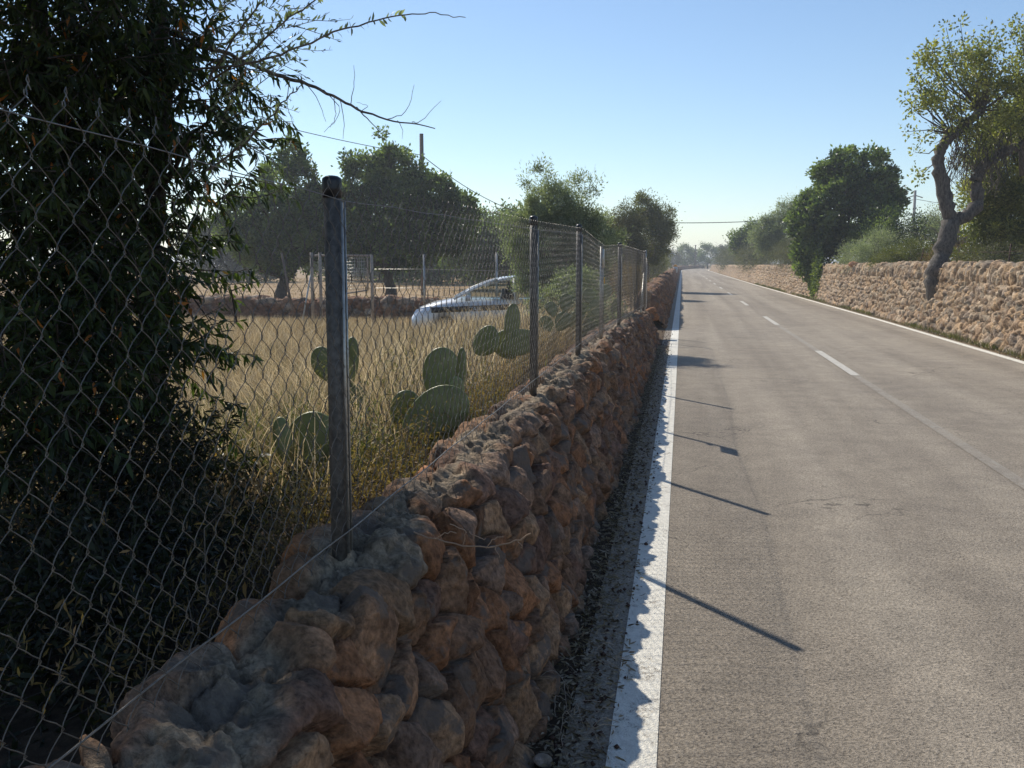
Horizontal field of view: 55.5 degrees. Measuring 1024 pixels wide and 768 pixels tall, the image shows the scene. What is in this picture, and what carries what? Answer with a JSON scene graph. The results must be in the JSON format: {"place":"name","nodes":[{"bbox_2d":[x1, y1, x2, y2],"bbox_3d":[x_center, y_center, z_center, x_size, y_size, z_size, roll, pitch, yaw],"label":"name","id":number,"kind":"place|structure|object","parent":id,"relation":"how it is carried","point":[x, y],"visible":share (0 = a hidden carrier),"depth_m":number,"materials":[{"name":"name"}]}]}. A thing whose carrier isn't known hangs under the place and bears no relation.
{"place":"outdoors","nodes":[
{"label":"outdoors","id":0,"kind":"place"},
{"bbox_2d":[0,294,636,555],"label":"dry grass","id":1,"kind":"structure","parent":0,"point":[293,352],"depth_m":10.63,"materials":[{"name":"beige plant"}]},
{"bbox_2d":[0,262,1023,767],"bbox_3d":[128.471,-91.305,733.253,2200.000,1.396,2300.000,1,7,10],"label":"ground","id":2,"kind":"structure","parent":0,"point":[34,750],"depth_m":3.51,"materials":[{"name":"soil"}]},
{"bbox_2d":[0,291,324,767],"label":"thicket","id":3,"kind":"object","parent":2,"relation":"on","point":[102,543],"visible":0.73,"depth_m":3.42,"materials":[{"name":"green plant"}]},
{"bbox_2d":[3,409,449,736],"bbox_3d":[-0.738,0.534,3.748,0.731,0.642,3.504,1,7,10],"label":"weed clump","id":4,"kind":"object","parent":2,"relation":"on","point":[323,514],"visible":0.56,"depth_m":3.28,"materials":[{"name":"green plant"}]},
{"bbox_2d":[0,293,452,319],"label":"stone wall","id":5,"kind":"structure","parent":2,"relation":"on","point":[211,302],"depth_m":28.61,"materials":[{"name":"orange stone"}]},
{"bbox_2d":[0,0,465,531],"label":"almond tree","id":6,"kind":"object","parent":2,"relation":"on","point":[144,82],"visible":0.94,"depth_m":4.39,"materials":[{"name":"green plant"}]},
{"bbox_2d":[174,209,300,281],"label":"tree","id":7,"kind":"object","parent":2,"relation":"on","point":[227,260],"visible":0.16,"depth_m":81.61,"materials":[{"name":"green plant"}]},
{"bbox_2d":[12,322,546,563],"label":"green weeds","id":8,"kind":"object","parent":2,"relation":"on","point":[284,414],"visible":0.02,"depth_m":5.55,"materials":[{"name":"green plant"}]},
{"bbox_2d":[206,132,369,298],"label":"carob tree","id":9,"kind":"object","parent":2,"relation":"on","point":[298,161],"visible":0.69,"depth_m":40.53,"materials":[{"name":"green plant"}]},
{"bbox_2d":[281,253,295,318],"bbox_3d":[-6.389,-2.768,27.779,0.419,1.962,0.070,1,7,10],"label":"field post","id":10,"kind":"object","parent":2,"relation":"on","point":[286,279],"visible":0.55,"depth_m":27.74,"materials":[{"name":"brown wood"}]},
{"bbox_2d":[272,411,328,463],"bbox_3d":[-1.029,0.283,4.874,0.304,0.269,0.196,0,7,1],"label":"prickly pear","id":11,"kind":"object","parent":2,"relation":"on","point":[306,418],"visible":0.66,"depth_m":4.93,"materials":[{"name":"green plant"}]},
{"bbox_2d":[3,277,637,298],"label":"stubble","id":12,"kind":"object","parent":2,"relation":"on","point":[348,281],"visible":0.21,"depth_m":60.87,"materials":[{"name":"beige plant"}]},
{"bbox_2d":[310,337,363,412],"bbox_3d":[-1.192,0.066,6.541,0.380,0.771,0.163,4,8,29],"label":"prickly pear","id":13,"kind":"object","parent":2,"relation":"on","point":[352,348],"visible":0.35,"depth_m":6.49,"materials":[{"name":"green plant"}]},
{"bbox_2d":[302,252,373,321],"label":"field gate","id":14,"kind":"structure","parent":2,"relation":"on","point":[311,278],"depth_m":25.86,"materials":[{"name":"metal"}]},
{"bbox_2d":[300,261,382,280],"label":"tree","id":15,"kind":"object","parent":2,"relation":"on","point":[323,271],"visible":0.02,"depth_m":86.73,"materials":[{"name":"green plant"}]},
{"bbox_2d":[24,310,660,767],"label":"stone wall","id":16,"kind":"structure","parent":2,"relation":"on","point":[392,640],"depth_m":2.90,"materials":[{"name":"orange stone"}]},
{"bbox_2d":[0,74,646,767],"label":"chain link fence","id":17,"kind":"object","parent":16,"relation":"on","point":[334,230],"visible":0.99,"depth_m":2.63,"materials":[{"name":"metal"}]},
{"bbox_2d":[602,249,604,283],"bbox_3d":[0.974,-1.248,10.332,0.008,0.365,0.280,1,7,10],"label":"plate sign","id":18,"kind":"object","parent":17,"relation":"attached to","point":[603,258],"visible":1,"depth_m":10.30,"materials":[{"name":"metal"}]},
{"bbox_2d":[414,524,530,559],"bbox_3d":[-0.115,0.432,2.697,0.342,0.100,0.057,1,7,10],"label":"dead twig","id":19,"kind":"object","parent":16,"relation":"attached to","point":[521,539],"visible":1,"depth_m":2.69,"materials":[{"name":"brown wood"}]},
{"bbox_2d":[646,307,659,320],"bbox_3d":[3.103,-1.555,21.538,0.347,0.311,0.317,1,7,10],"label":"boulder","id":20,"kind":"object","parent":16,"relation":"on","point":[654,314],"visible":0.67,"depth_m":21.40,"materials":[{"name":"orange stone"}]},
{"bbox_2d":[224,381,490,515],"bbox_3d":[-0.923,0.370,5.237,1.946,0.758,1.769,1,7,10],"label":"weed clump","id":21,"kind":"object","parent":2,"relation":"on","point":[377,443],"visible":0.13,"depth_m":5.25,"materials":[{"name":"green plant"}]},
{"bbox_2d":[347,215,438,281],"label":"tree","id":22,"kind":"object","parent":2,"relation":"on","point":[364,272],"visible":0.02,"depth_m":81.72,"materials":[{"name":"green plant"}]},
{"bbox_2d":[330,124,484,295],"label":"carob tree","id":23,"kind":"object","parent":2,"relation":"on","point":[381,168],"visible":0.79,"depth_m":40.48,"materials":[{"name":"green plant"}]},
{"bbox_2d":[287,334,527,446],"bbox_3d":[-0.757,-0.023,7.651,1.842,0.920,3.875,1,7,10],"label":"weed clump","id":24,"kind":"object","parent":2,"relation":"on","point":[383,380],"visible":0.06,"depth_m":7.48,"materials":[{"name":"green plant"}]},
{"bbox_2d":[419,134,425,294],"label":"utility pole","id":25,"kind":"object","parent":2,"relation":"on","point":[421,144],"visible":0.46,"depth_m":47.98,"materials":[{"name":"brown wood"}]},
{"bbox_2d":[242,116,419,154],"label":"power cable","id":26,"kind":"object","parent":25,"relation":"attached to","point":[327,137],"visible":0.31,"depth_m":41.40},
{"bbox_2d":[423,156,516,211],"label":"power cable","id":27,"kind":"object","parent":25,"relation":"attached to","point":[468,188],"visible":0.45,"depth_m":51.09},
{"bbox_2d":[306,351,542,503],"bbox_3d":[-0.332,0.129,6.309,0.709,0.602,4.314,2,7,12],"label":"weed clump","id":28,"kind":"object","parent":2,"relation":"on","point":[478,404],"visible":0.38,"depth_m":6.01,"materials":[{"name":"green plant"}]},
{"bbox_2d":[423,254,425,304],"bbox_3d":[-2.334,-2.503,25.874,0.055,1.900,0.055,-2,7,-13],"label":"field post","id":29,"kind":"object","parent":2,"relation":"on","point":[424,299],"visible":0.57,"depth_m":25.82,"materials":[{"name":"metal"}]},
{"bbox_2d":[431,269,515,289],"bbox_3d":[-0.904,-2.794,25.984,5.591,0.560,0.249,0,7,-1],"label":"fence wire","id":30,"kind":"object","parent":29,"relation":"attached to","point":[471,270],"visible":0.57,"depth_m":26.00,"materials":[{"name":"metal"}]},
{"bbox_2d":[390,347,469,452],"bbox_3d":[-0.477,0.125,5.593,0.456,0.651,0.291,-1,7,-5],"label":"prickly pear","id":31,"kind":"object","parent":2,"relation":"on","point":[435,390],"visible":0.64,"depth_m":5.51,"materials":[{"name":"green plant"}]},
{"bbox_2d":[372,218,493,284],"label":"tree","id":32,"kind":"object","parent":2,"relation":"on","point":[430,274],"visible":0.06,"depth_m":72.88,"materials":[{"name":"green plant"}]},
{"bbox_2d":[496,252,497,295],"bbox_3d":[-0.408,-2.562,26.143,0.055,1.950,0.055,-2,7,-13],"label":"field post","id":33,"kind":"object","parent":2,"relation":"on","point":[497,273],"visible":0.34,"depth_m":26.07,"materials":[{"name":"metal"}]},
{"bbox_2d":[412,275,584,331],"bbox_3d":[-0.143,-1.551,20.289,3.840,1.447,1.920,0,7,-2],"label":"parked car","id":34,"kind":"object","parent":2,"relation":"on","point":[448,302],"visible":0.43,"depth_m":19.49,"materials":[{"name":"paint"}]},
{"bbox_2d":[481,205,515,281],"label":"tree","id":35,"kind":"object","parent":2,"relation":"on","point":[504,269],"visible":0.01,"depth_m":82.43,"materials":[{"name":"green plant"}]},
{"bbox_2d":[473,303,529,358],"bbox_3d":[-0.057,-0.433,8.026,0.524,0.469,0.172,1,7,10],"label":"prickly pear","id":36,"kind":"object","parent":2,"relation":"on","point":[491,350],"visible":0.73,"depth_m":7.99,"materials":[{"name":"green plant"}]},
{"bbox_2d":[460,315,572,379],"bbox_3d":[-0.228,-0.347,11.047,2.066,0.836,6.014,2,7,16],"label":"weed clump","id":37,"kind":"object","parent":2,"relation":"on","point":[523,356],"visible":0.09,"depth_m":10.18,"materials":[{"name":"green plant"}]},
{"bbox_2d":[435,197,598,287],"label":"carob tree","id":38,"kind":"object","parent":2,"relation":"on","point":[479,256],"visible":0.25,"depth_m":57.34,"materials":[{"name":"green plant"}]},
{"bbox_2d":[533,753,552,767],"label":"pebble","id":39,"kind":"object","parent":2,"relation":"on","point":[539,759],"visible":0.92,"depth_m":3.28,"materials":[{"name":"stone"}]},
{"bbox_2d":[539,294,575,331],"bbox_3d":[0.572,-0.884,12.083,0.494,0.484,0.249,1,7,10],"label":"prickly pear","id":40,"kind":"object","parent":2,"relation":"on","point":[559,316],"visible":0.55,"depth_m":11.99,"materials":[{"name":"green plant"}]},
{"bbox_2d":[489,151,633,304],"bbox_3d":[0.919,-2.599,19.159,2.914,3.886,1.890,1,7,10],"label":"olive tree","id":41,"kind":"object","parent":2,"relation":"on","point":[549,208],"visible":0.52,"depth_m":18.84,"materials":[{"name":"green plant"}]},
{"bbox_2d":[521,261,627,331],"bbox_3d":[1.061,-1.186,16.298,2.017,1.787,1.484,1,7,10],"label":"olive shrub","id":42,"kind":"object","parent":2,"relation":"on","point":[592,317],"visible":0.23,"depth_m":16.13,"materials":[{"name":"green plant"}]},
{"bbox_2d":[541,642,630,759],"bbox_3d":[0.249,1.176,3.784,0.387,0.086,1.015,1,7,10],"label":"grass tuft","id":43,"kind":"object","parent":2,"relation":"on","point":[586,721],"visible":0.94,"depth_m":3.62,"materials":[{"name":"plant"}]},
{"bbox_2d":[563,305,614,343],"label":"weed clump","id":44,"kind":"object","parent":2,"relation":"on","point":[587,325],"visible":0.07,"depth_m":15.53,"materials":[{"name":"green plant"}]},
{"bbox_2d":[524,330,672,767],"bbox_3d":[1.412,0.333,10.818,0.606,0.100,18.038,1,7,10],"label":"leaf litter","id":45,"kind":"object","parent":2,"relation":"on","point":[600,603],"visible":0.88,"depth_m":4.68,"materials":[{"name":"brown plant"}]},
{"bbox_2d":[582,284,621,316],"bbox_3d":[1.469,-1.336,15.548,0.682,0.529,0.183,-3,8,-20],"label":"prickly pear","id":46,"kind":"object","parent":2,"relation":"on","point":[590,301],"visible":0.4,"depth_m":15.49,"materials":[{"name":"green plant"}]},
{"bbox_2d":[598,257,650,302],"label":"brown shrub","id":47,"kind":"object","parent":2,"relation":"on","point":[625,281],"visible":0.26,"depth_m":30.65,"materials":[{"name":"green plant"}]},
{"bbox_2d":[599,196,655,271],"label":"almond tree","id":48,"kind":"object","parent":2,"relation":"on","point":[628,222],"visible":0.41,"depth_m":44.80,"materials":[{"name":"green plant"}]},
{"bbox_2d":[628,254,669,279],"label":"roadside shrub","id":49,"kind":"object","parent":2,"relation":"on","point":[655,272],"visible":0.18,"depth_m":71.17,"materials":[{"name":"green plant"}]},
{"bbox_2d":[618,188,682,282],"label":"almond tree","id":50,"kind":"object","parent":2,"relation":"on","point":[662,234],"visible":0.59,"depth_m":54.73,"materials":[{"name":"green plant"}]},
{"bbox_2d":[632,252,674,274],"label":"roadside shrub","id":51,"kind":"object","parent":2,"relation":"on","point":[666,264],"visible":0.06,"depth_m":95.70,"materials":[{"name":"green plant"}]},
{"bbox_2d":[635,265,704,328],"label":"stone wall","id":52,"kind":"structure","parent":2,"relation":"on","point":[661,289],"depth_m":29.81,"materials":[{"name":"orange stone"}]},
{"bbox_2d":[668,247,684,268],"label":"distant tree","id":53,"kind":"object","parent":2,"relation":"on","point":[678,260],"visible":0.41,"depth_m":222.34,"materials":[{"name":"green plant"}]},
{"bbox_2d":[674,242,696,265],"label":"distant tree","id":54,"kind":"object","parent":2,"relation":"on","point":[683,248],"visible":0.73,"depth_m":237.55,"materials":[{"name":"green plant"}]},
{"bbox_2d":[686,248,709,265],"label":"distant tree","id":55,"kind":"object","parent":2,"relation":"on","point":[694,257],"visible":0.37,"depth_m":247.90,"materials":[{"name":"green plant"}]},
{"bbox_2d":[696,241,719,268],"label":"distant tree","id":56,"kind":"object","parent":2,"relation":"on","point":[703,253],"visible":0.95,"depth_m":232.91,"materials":[{"name":"green plant"}]},
{"bbox_2d":[710,244,726,264],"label":"distant tree","id":57,"kind":"object","parent":2,"relation":"on","point":[718,247],"visible":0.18,"depth_m":242.53,"materials":[{"name":"green plant"}]},
{"bbox_2d":[702,241,741,273],"bbox_3d":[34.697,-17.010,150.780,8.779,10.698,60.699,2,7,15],"label":"sage shrub","id":58,"kind":"object","parent":2,"relation":"on","point":[726,257],"visible":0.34,"depth_m":131.70,"materials":[{"name":"green plant"}]},
{"bbox_2d":[724,240,776,276],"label":"sage shrub","id":59,"kind":"object","parent":2,"relation":"on","point":[749,262],"visible":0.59,"depth_m":84.54,"materials":[{"name":"green plant"}]},
{"bbox_2d":[722,216,785,264],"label":"carob tree","id":60,"kind":"object","parent":2,"relation":"on","point":[735,239],"visible":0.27,"depth_m":93.92,"materials":[{"name":"green plant"}]},
{"bbox_2d":[740,187,799,263],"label":"olive tree","id":61,"kind":"object","parent":2,"relation":"on","point":[766,230],"visible":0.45,"depth_m":68.62,"materials":[{"name":"green plant"}]},
{"bbox_2d":[764,234,796,273],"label":"sage shrub","id":62,"kind":"object","parent":2,"relation":"on","point":[784,256],"visible":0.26,"depth_m":59.81,"materials":[{"name":"green plant"}]},
{"bbox_2d":[782,139,913,281],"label":"carob tree","id":63,"kind":"object","parent":2,"relation":"on","point":[851,187],"visible":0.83,"depth_m":44.35,"materials":[{"name":"green plant"}]},
{"bbox_2d":[830,220,901,277],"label":"grey shrub","id":64,"kind":"object","parent":2,"relation":"on","point":[853,253],"visible":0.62,"depth_m":36.47,"materials":[{"name":"green plant"}]},
{"bbox_2d":[710,259,1023,355],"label":"stone wall","id":65,"kind":"structure","parent":2,"relation":"on","point":[981,300],"depth_m":24.24,"materials":[{"name":"stone"}]},
{"bbox_2d":[806,239,826,298],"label":"ivy","id":66,"kind":"object","parent":65,"relation":"attached to","point":[817,261],"visible":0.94,"depth_m":43.99,"materials":[{"name":"green plant"}]},
{"bbox_2d":[848,261,858,266],"bbox_3d":[12.774,-4.451,36.257,0.462,0.258,0.359,1,7,10],"label":"boulder","id":67,"kind":"object","parent":65,"relation":"on","point":[851,263],"visible":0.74,"depth_m":36.17,"materials":[{"name":"stone"}]},
{"bbox_2d":[755,283,1023,359],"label":"verge grass","id":68,"kind":"structure","parent":2,"relation":"on","point":[955,336],"depth_m":22.57,"materials":[{"name":"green plant"}]},
{"bbox_2d":[859,233,933,275],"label":"yellow shrub","id":69,"kind":"object","parent":2,"relation":"on","point":[899,255],"visible":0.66,"depth_m":32.26,"materials":[{"name":"green plant"}]},
{"bbox_2d":[907,190,922,226],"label":"utility pole","id":70,"kind":"object","parent":2,"relation":"on","point":[914,200],"visible":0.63,"depth_m":90.91,"materials":[{"name":"grey concrete"}]},
{"bbox_2d":[848,201,983,261],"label":"dark shrub","id":71,"kind":"object","parent":2,"relation":"on","point":[890,219],"visible":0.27,"depth_m":41.85,"materials":[{"name":"green plant"}]},
{"bbox_2d":[815,300,1023,360],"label":"verge debris","id":72,"kind":"object","parent":2,"relation":"on","point":[928,331],"visible":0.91,"depth_m":24.57,"materials":[{"name":"brown plant"}]},
{"bbox_2d":[895,195,969,254],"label":"almond tree","id":73,"kind":"object","parent":2,"relation":"on","point":[936,222],"visible":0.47,"depth_m":40.05,"materials":[{"name":"green plant"}]},
{"bbox_2d":[916,237,981,261],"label":"dry shrub","id":74,"kind":"object","parent":2,"relation":"on","point":[928,258],"visible":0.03,"depth_m":29.60,"materials":[{"name":"green plant"}]},
{"bbox_2d":[896,11,1023,300],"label":"crooked carob tree","id":75,"kind":"object","parent":2,"relation":"on","point":[979,95],"visible":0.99,"depth_m":24.54,"materials":[{"name":"green plant"}]},
{"bbox_2d":[945,91,1023,262],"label":"hanging carob tree","id":76,"kind":"object","parent":2,"relation":"on","point":[1004,206],"visible":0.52,"depth_m":27.02,"materials":[{"name":"green plant"}]},
{"bbox_2d":[949,220,1023,262],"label":"green shrub","id":77,"kind":"object","parent":2,"relation":"on","point":[986,239],"visible":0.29,"depth_m":27.51,"materials":[{"name":"green plant"}]},
{"bbox_2d":[953,236,1023,262],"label":"dry shrub","id":78,"kind":"object","parent":2,"relation":"on","point":[997,257],"visible":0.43,"depth_m":24.54,"materials":[{"name":"green plant"}]},
{"bbox_2d":[0,0,1023,261],"label":"sky","id":79,"kind":"structure","parent":0,"point":[722,109],"materials":[{"name":"blue"}]},
{"bbox_2d":[558,268,1023,767],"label":"road","id":80,"kind":"structure","parent":0,"point":[845,573],"depth_m":5.75,"materials":[{"name":"grey asphalt"}]},
{"bbox_2d":[605,269,685,767],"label":"road marking","id":81,"kind":"object","parent":80,"relation":"on","point":[634,736],"visible":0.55,"depth_m":4.63,"materials":[{"name":"white paint"}]},
{"bbox_2d":[763,316,779,324],"bbox_3d":[7.492,-1.847,28.173,0.141,0.001,4.100,1,7,10],"label":"road marking","id":82,"kind":"object","parent":80,"relation":"on","point":[771,320],"visible":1,"depth_m":28.06,"materials":[{"name":"paint"}]},
{"bbox_2d":[815,351,858,374],"bbox_3d":[5.487,-0.381,16.535,0.140,0.001,4.100,1,7,10],"label":"road marking","id":83,"kind":"object","parent":80,"relation":"on","point":[840,365],"visible":1,"depth_m":16.22,"materials":[{"name":"paint"}]},
{"bbox_2d":[708,270,1023,363],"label":"road marking","id":84,"kind":"object","parent":80,"relation":"on","point":[1002,356],"visible":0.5,"depth_m":23.04,"materials":[{"name":"white paint"}]},
{"bbox_2d":[776,325,1023,488],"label":"road marking","id":85,"kind":"object","parent":80,"relation":"on","point":[995,466],"visible":1,"depth_m":9.70,"materials":[{"name":"paint"}]},
{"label":"utility pole","id":86,"kind":"object","parent":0,"visible":0},
{"bbox_2d":[675,221,753,222],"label":"power cable","id":87,"kind":"object","parent":86,"relation":"attached to","point":[713,222],"visible":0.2,"depth_m":72.51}
]}

